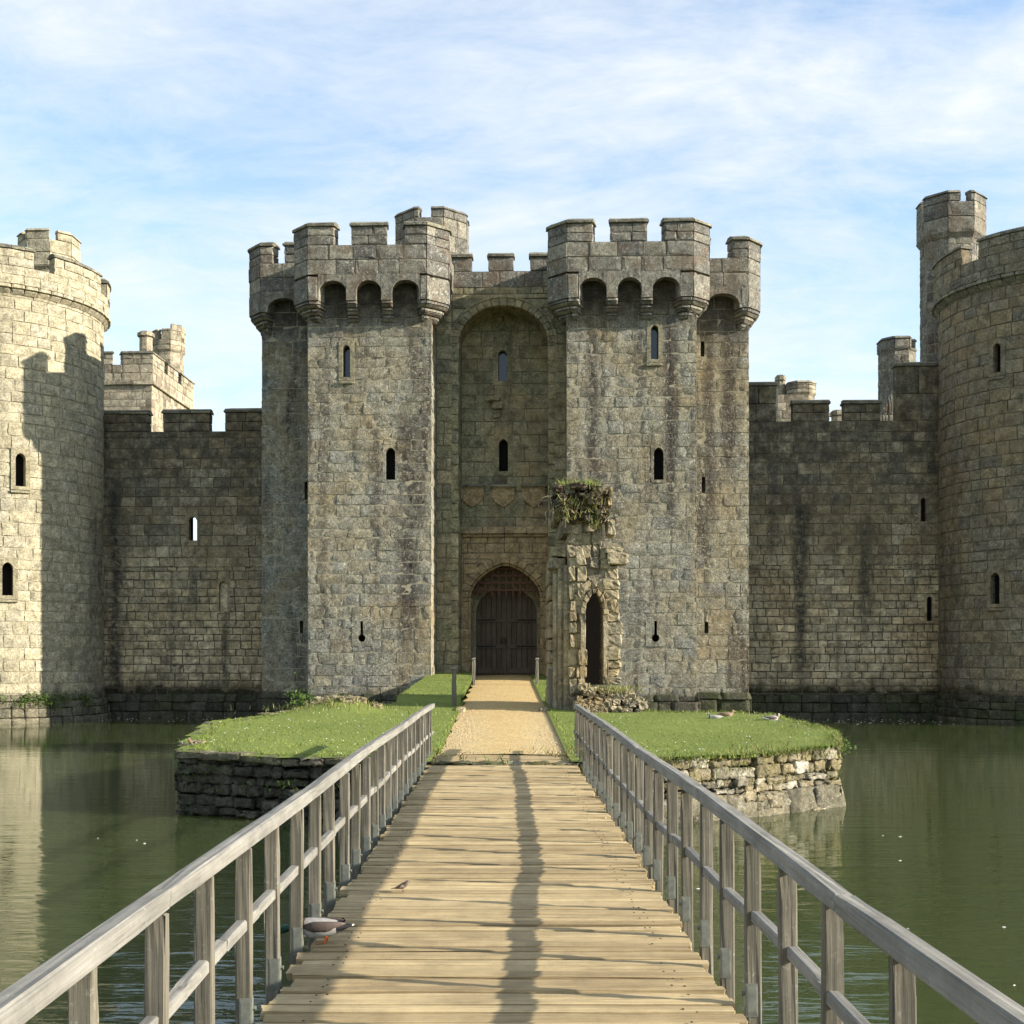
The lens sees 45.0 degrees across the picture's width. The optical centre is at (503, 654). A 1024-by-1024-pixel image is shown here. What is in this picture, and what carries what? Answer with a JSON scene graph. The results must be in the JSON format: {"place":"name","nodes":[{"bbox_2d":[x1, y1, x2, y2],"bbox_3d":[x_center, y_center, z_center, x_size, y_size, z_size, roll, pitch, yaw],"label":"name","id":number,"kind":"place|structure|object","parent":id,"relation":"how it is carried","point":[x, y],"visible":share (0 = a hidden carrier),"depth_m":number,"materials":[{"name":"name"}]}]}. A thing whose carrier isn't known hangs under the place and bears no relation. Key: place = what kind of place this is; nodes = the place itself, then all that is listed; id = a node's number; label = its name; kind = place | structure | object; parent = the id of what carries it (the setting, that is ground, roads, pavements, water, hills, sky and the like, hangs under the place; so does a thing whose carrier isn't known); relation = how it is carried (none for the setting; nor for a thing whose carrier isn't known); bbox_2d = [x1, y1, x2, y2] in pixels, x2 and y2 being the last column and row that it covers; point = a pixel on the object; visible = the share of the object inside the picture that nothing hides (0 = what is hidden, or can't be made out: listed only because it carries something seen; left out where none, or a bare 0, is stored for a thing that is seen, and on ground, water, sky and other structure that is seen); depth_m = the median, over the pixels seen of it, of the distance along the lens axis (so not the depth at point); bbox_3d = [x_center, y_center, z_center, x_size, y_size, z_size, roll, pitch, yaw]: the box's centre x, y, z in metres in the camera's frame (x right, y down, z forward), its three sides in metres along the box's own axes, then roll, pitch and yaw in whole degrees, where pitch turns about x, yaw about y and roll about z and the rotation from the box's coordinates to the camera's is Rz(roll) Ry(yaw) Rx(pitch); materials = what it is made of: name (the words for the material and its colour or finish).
{"place":"outdoors","nodes":[
{"label":"outdoors","id":0,"kind":"place"},
{"bbox_2d":[437,674,565,754],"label":"gravel path","id":1,"kind":"structure","parent":0,"point":[502,687],"depth_m":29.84,"materials":[{"name":"beige gravel"}]},
{"bbox_2d":[472,658,475,687],"bbox_3d":[-1.049,0.761,43.500,0.145,1.298,0.150,0,0,0],"label":"path post","id":2,"kind":"object","parent":1,"relation":"on","point":[473,671],"visible":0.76,"depth_m":43.45,"materials":[{"name":"grey wood"}]},
{"bbox_2d":[538,706,548,711],"bbox_3d":[1.010,1.444,31.300,0.259,0.233,1.029,0,0,0],"label":"kerb stone","id":3,"kind":"object","parent":1,"relation":"on","point":[543,709],"visible":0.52,"depth_m":30.85,"materials":[{"name":"grey stone"}]},
{"bbox_2d":[175,671,847,761],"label":"lawn","id":4,"kind":"structure","parent":0,"point":[406,699],"depth_m":25.53,"materials":[{"name":"plant"}]},
{"bbox_2d":[186,738,206,744],"bbox_3d":[-5.492,1.566,22.105,0.390,0.151,0.151,0,0,-35],"label":"mallard","id":5,"kind":"object","parent":4,"relation":"on","point":[193,741],"visible":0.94,"depth_m":22.03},
{"bbox_2d":[284,672,318,708],"bbox_3d":[-4.896,1.072,30.343,1.033,1.263,0.999,0,0,0],"label":"shrub","id":6,"kind":"object","parent":4,"relation":"on","point":[303,696],"visible":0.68,"depth_m":30.25,"materials":[{"name":"green plant"}]},
{"bbox_2d":[230,694,418,714],"bbox_3d":[-4.319,1.213,30.424,4.942,0.526,3.562,0,0,0],"label":"rubble mound","id":7,"kind":"object","parent":4,"relation":"on","point":[349,699],"visible":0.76,"depth_m":30.28,"materials":[{"name":"stone"}]},
{"bbox_2d":[451,667,456,705],"bbox_3d":[-1.292,1.017,32.400,0.147,1.394,0.147,0,0,0],"label":"path post","id":8,"kind":"object","parent":4,"relation":"on","point":[454,687],"visible":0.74,"depth_m":32.34,"materials":[{"name":"grey wood"}]},
{"bbox_2d":[455,707,465,713],"bbox_3d":[-1.081,1.443,31.306,0.278,0.221,1.040,0,0,0],"label":"kerb stone","id":9,"kind":"object","parent":4,"relation":"on","point":[462,709],"visible":0.48,"depth_m":30.86,"materials":[{"name":"beige stone"}]},
{"bbox_2d":[535,657,538,683],"bbox_3d":[1.183,0.762,43.501,0.135,1.300,0.139,0,0,0],"label":"path post","id":10,"kind":"object","parent":4,"relation":"on","point":[537,672],"visible":0.71,"depth_m":43.45,"materials":[{"name":"grey wood"}]},
{"bbox_2d":[548,667,552,707],"bbox_3d":[1.214,1.024,32.000,0.138,1.406,0.657,0,0,0],"label":"path post","id":11,"kind":"object","parent":4,"relation":"on","point":[550,686],"visible":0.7,"depth_m":31.69,"materials":[{"name":"grey wood"}]},
{"bbox_2d":[545,482,647,712],"bbox_3d":[2.372,-1.380,32.281,2.499,5.906,4.153,0,0,0],"label":"barbican ruin","id":12,"kind":"object","parent":4,"relation":"on","point":[583,631],"visible":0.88,"depth_m":31.02,"materials":[{"name":"stone"}]},
{"bbox_2d":[538,477,611,529],"bbox_3d":[1.897,-3.801,31.678,2.078,1.418,2.849,0,0,0],"label":"grass tuft","id":13,"kind":"object","parent":12,"relation":"on","point":[568,482],"visible":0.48,"depth_m":30.75,"materials":[{"name":"green plant"}]},
{"bbox_2d":[587,683,642,693],"bbox_3d":[2.718,0.837,30.754,1.565,0.272,0.850,0,0,0],"label":"grass tuft","id":14,"kind":"object","parent":12,"relation":"on","point":[619,689],"visible":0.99,"depth_m":30.62,"materials":[{"name":"green plant"}]},
{"bbox_2d":[706,713,722,718],"bbox_3d":[4.759,1.402,27.898,0.390,0.151,0.151,0,0,10],"label":"mallard","id":15,"kind":"object","parent":4,"relation":"on","point":[714,716],"visible":0.98,"depth_m":27.84,"materials":[{"name":"white"}]},
{"bbox_2d":[717,710,735,716],"bbox_3d":[5.089,1.365,28.298,0.488,0.189,0.189,0,0,-10],"label":"mallard","id":16,"kind":"object","parent":4,"relation":"on","point":[725,714],"visible":0.96,"depth_m":28.23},
{"bbox_2d":[762,713,780,719],"bbox_3d":[5.939,1.402,27.397,0.488,0.189,0.189,0,0,-15],"label":"mallard","id":17,"kind":"object","parent":4,"relation":"on","point":[776,717],"visible":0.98,"depth_m":27.32,"materials":[{"name":"white"}]},
{"bbox_2d":[0,717,1023,1023],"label":"water","id":18,"kind":"structure","parent":0,"point":[88,809],"depth_m":16.52,"materials":[{"name":"green liquid"}]},
{"bbox_2d":[0,228,110,723],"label":"round tower","id":19,"kind":"structure","parent":18,"relation":"in","point":[55,322],"depth_m":49.40,"materials":[{"name":"stone"}]},
{"bbox_2d":[0,558,17,602],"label":"window","id":20,"kind":"structure","parent":19,"relation":"in","point":[8,566],"depth_m":48.38,"materials":[{"name":"stone"}]},
{"bbox_2d":[10,448,30,493],"bbox_3d":[-19.053,-7.177,48.676,0.759,1.749,0.612,0,0,-35],"label":"window","id":21,"kind":"structure","parent":19,"relation":"in","point":[20,458],"depth_m":48.62,"materials":[{"name":"stone"}]},
{"bbox_2d":[0,689,98,710],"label":"bank weeds","id":22,"kind":"object","parent":19,"relation":"on","point":[44,699],"visible":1,"depth_m":48.86,"materials":[{"name":"green plant"}]},
{"bbox_2d":[103,408,261,716],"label":"curtain wall","id":23,"kind":"structure","parent":18,"relation":"in","point":[182,613],"depth_m":53.12,"materials":[{"name":"stone"}]},
{"bbox_2d":[186,514,199,541],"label":"window","id":24,"kind":"structure","parent":23,"relation":"in","point":[189,517],"depth_m":53.10,"materials":[{"name":"stone"}]},
{"bbox_2d":[217,579,229,612],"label":"window","id":25,"kind":"structure","parent":23,"relation":"in","point":[223,585],"depth_m":53.14,"materials":[{"name":"stone"}]},
{"bbox_2d":[240,674,739,808],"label":"island earth","id":26,"kind":"structure","parent":18,"relation":"in","point":[471,687],"depth_m":20.84,"materials":[{"name":"brown soil"}]},
{"bbox_2d":[174,708,503,822],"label":"bank wall","id":27,"kind":"structure","parent":26,"relation":"on","point":[228,801],"depth_m":20.41,"materials":[{"name":"stone"}]},
{"bbox_2d":[168,736,507,792],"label":"bank weeds","id":28,"kind":"object","parent":27,"relation":"on","point":[280,783],"visible":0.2,"depth_m":20.41,"materials":[{"name":"green plant"}]},
{"bbox_2d":[504,714,845,823],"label":"bank wall","id":29,"kind":"structure","parent":26,"relation":"on","point":[805,791],"depth_m":20.77,"materials":[{"name":"stone"}]},
{"bbox_2d":[500,715,843,790],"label":"bank weeds","id":30,"kind":"object","parent":29,"relation":"on","point":[806,752],"visible":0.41,"depth_m":20.54,"materials":[{"name":"green plant"}]},
{"bbox_2d":[831,731,856,757],"bbox_3d":[6.089,1.711,22.539,0.714,0.633,1.206,0,0,0],"label":"weed","id":31,"kind":"object","parent":29,"relation":"on","point":[845,748],"visible":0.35,"depth_m":22.44,"materials":[{"name":"green plant"}]},
{"bbox_2d":[247,206,762,721],"bbox_3d":[0.095,-7.670,51.150,20.078,22.098,11.710,0,0,2],"label":"gatehouse","id":32,"kind":"object","parent":18,"relation":"in","point":[439,416],"visible":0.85,"depth_m":46.24,"materials":[{"name":"stone"}]},
{"bbox_2d":[338,341,354,383],"bbox_3d":[-5.855,-10.888,46.426,0.616,1.617,0.595,0,0,2],"label":"window","id":33,"kind":"structure","parent":32,"relation":"in","point":[346,348],"depth_m":46.20,"materials":[{"name":"stone"}]},
{"bbox_2d":[383,444,397,481],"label":"window","id":34,"kind":"structure","parent":32,"relation":"in","point":[390,452],"depth_m":46.20,"materials":[{"name":"stone"}]},
{"bbox_2d":[476,588,506,674],"bbox_3d":[-0.503,-0.979,50.871,1.257,3.686,0.168,0,0,2],"label":"door","id":35,"kind":"structure","parent":32,"relation":"in","point":[488,614],"depth_m":50.86,"materials":[{"name":"brown wood"}]},
{"bbox_2d":[493,345,511,384],"bbox_3d":[-0.030,-11.571,49.715,0.740,1.612,0.475,0,0,2],"label":"window","id":36,"kind":"structure","parent":32,"relation":"in","point":[502,354],"depth_m":49.49,"materials":[{"name":"stone"}]},
{"bbox_2d":[494,434,512,474],"bbox_3d":[0.008,-7.986,49.713,0.760,1.650,0.475,0,0,2],"label":"window","id":37,"kind":"structure","parent":32,"relation":"in","point":[503,443],"depth_m":49.49,"materials":[{"name":"stone"}]},
{"bbox_2d":[507,588,536,674],"bbox_3d":[0.757,-0.979,50.822,1.255,3.685,0.168,0,0,2],"label":"door","id":38,"kind":"structure","parent":32,"relation":"in","point":[521,611],"depth_m":50.81,"materials":[{"name":"brown wood"}]},
{"bbox_2d":[646,321,662,365],"bbox_3d":[5.602,-11.489,45.986,0.614,1.670,0.594,0,0,2],"label":"window","id":39,"kind":"structure","parent":32,"relation":"in","point":[654,328],"depth_m":45.76,"materials":[{"name":"stone"}]},
{"bbox_2d":[651,444,666,481],"bbox_3d":[5.755,-7.062,46.022,0.580,1.391,0.512,0,0,2],"label":"window","id":40,"kind":"structure","parent":32,"relation":"in","point":[658,452],"depth_m":45.84,"materials":[{"name":"stone"}]},
{"bbox_2d":[0,703,1023,1023],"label":"footbridge","id":41,"kind":"object","parent":18,"relation":"in","point":[532,895],"visible":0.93,"depth_m":7.28,"materials":[{"name":"brown wood"}]},
{"bbox_2d":[280,917,353,943],"bbox_3d":[-1.155,1.671,7.502,0.505,0.153,0.164,0,0,4],"label":"mallard","id":42,"kind":"object","parent":41,"relation":"on","point":[321,927],"visible":0.86,"depth_m":7.45,"materials":[{"name":"grey"}]},
{"bbox_2d":[391,880,410,891],"bbox_3d":[-0.753,1.702,9.102,0.154,0.087,0.063,0,0,12],"label":"songbird","id":43,"kind":"object","parent":41,"relation":"on","point":[403,885],"visible":1,"depth_m":9.08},
{"bbox_2d":[117,717,1014,985],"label":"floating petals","id":44,"kind":"object","parent":18,"relation":"on","point":[823,721],"visible":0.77,"depth_m":18.38,"materials":[{"name":"plant"}]},
{"bbox_2d":[749,362,938,718],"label":"curtain wall","id":45,"kind":"structure","parent":18,"relation":"in","point":[843,571],"depth_m":52.05,"materials":[{"name":"stone"}]},
{"bbox_2d":[918,495,928,522],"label":"window","id":46,"kind":"structure","parent":45,"relation":"in","point":[923,500],"depth_m":51.92,"materials":[{"name":"stone"}]},
{"bbox_2d":[924,594,934,622],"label":"window","id":47,"kind":"structure","parent":45,"relation":"in","point":[929,601],"depth_m":51.91,"materials":[{"name":"stone"}]},
{"bbox_2d":[915,190,1023,725],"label":"round tower","id":48,"kind":"structure","parent":18,"relation":"in","point":[971,305],"depth_m":48.40,"materials":[{"name":"grey stone"}]},
{"bbox_2d":[985,568,1004,610],"bbox_3d":[19.121,-2.488,47.818,0.615,1.651,0.760,0,0,-39],"label":"window","id":49,"kind":"structure","parent":48,"relation":"in","point":[995,579],"depth_m":47.84,"materials":[{"name":"grey stone"}]},
{"bbox_2d":[988,337,1005,380],"bbox_3d":[19.170,-11.354,47.761,0.611,1.579,0.676,0,0,-40],"label":"window","id":50,"kind":"structure","parent":48,"relation":"in","point":[997,357],"depth_m":47.74,"materials":[{"name":"grey stone"}]},
{"bbox_2d":[0,0,1023,539],"label":"sky","id":51,"kind":"structure","parent":0,"point":[172,139],"materials":[{"name":"blue"}]},
{"bbox_2d":[775,375,816,420],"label":"chimney stack","id":52,"kind":"object","parent":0,"point":[787,393],"visible":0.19,"depth_m":74.45,"materials":[{"name":"stone"}]},
{"bbox_2d":[829,410,841,420],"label":"chimney pot","id":53,"kind":"object","parent":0,"point":[834,415],"visible":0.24,"depth_m":73.88,"materials":[{"name":"beige stone"}]},
{"bbox_2d":[880,390,893,420],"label":"gable wall","id":54,"kind":"structure","parent":0,"point":[886,410],"depth_m":59.31,"materials":[{"name":"stone"}]},
{"bbox_2d":[876,336,917,408],"bbox_3d":[19.794,-9.039,62.253,1.904,13.578,1.913,0,0,2],"label":"turret","id":55,"kind":"object","parent":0,"point":[891,350],"visible":0.18,"depth_m":61.65,"materials":[{"name":"stone"}]},
{"bbox_3d":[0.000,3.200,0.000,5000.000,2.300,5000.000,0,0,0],"label":"meadow","id":56,"kind":"structure","parent":0,"visible":0},
{"bbox_2d":[104,324,194,431],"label":"tower","id":57,"kind":"structure","parent":56,"relation":"on","point":[152,378],"depth_m":76.62,"materials":[{"name":"stone"}]}
]}

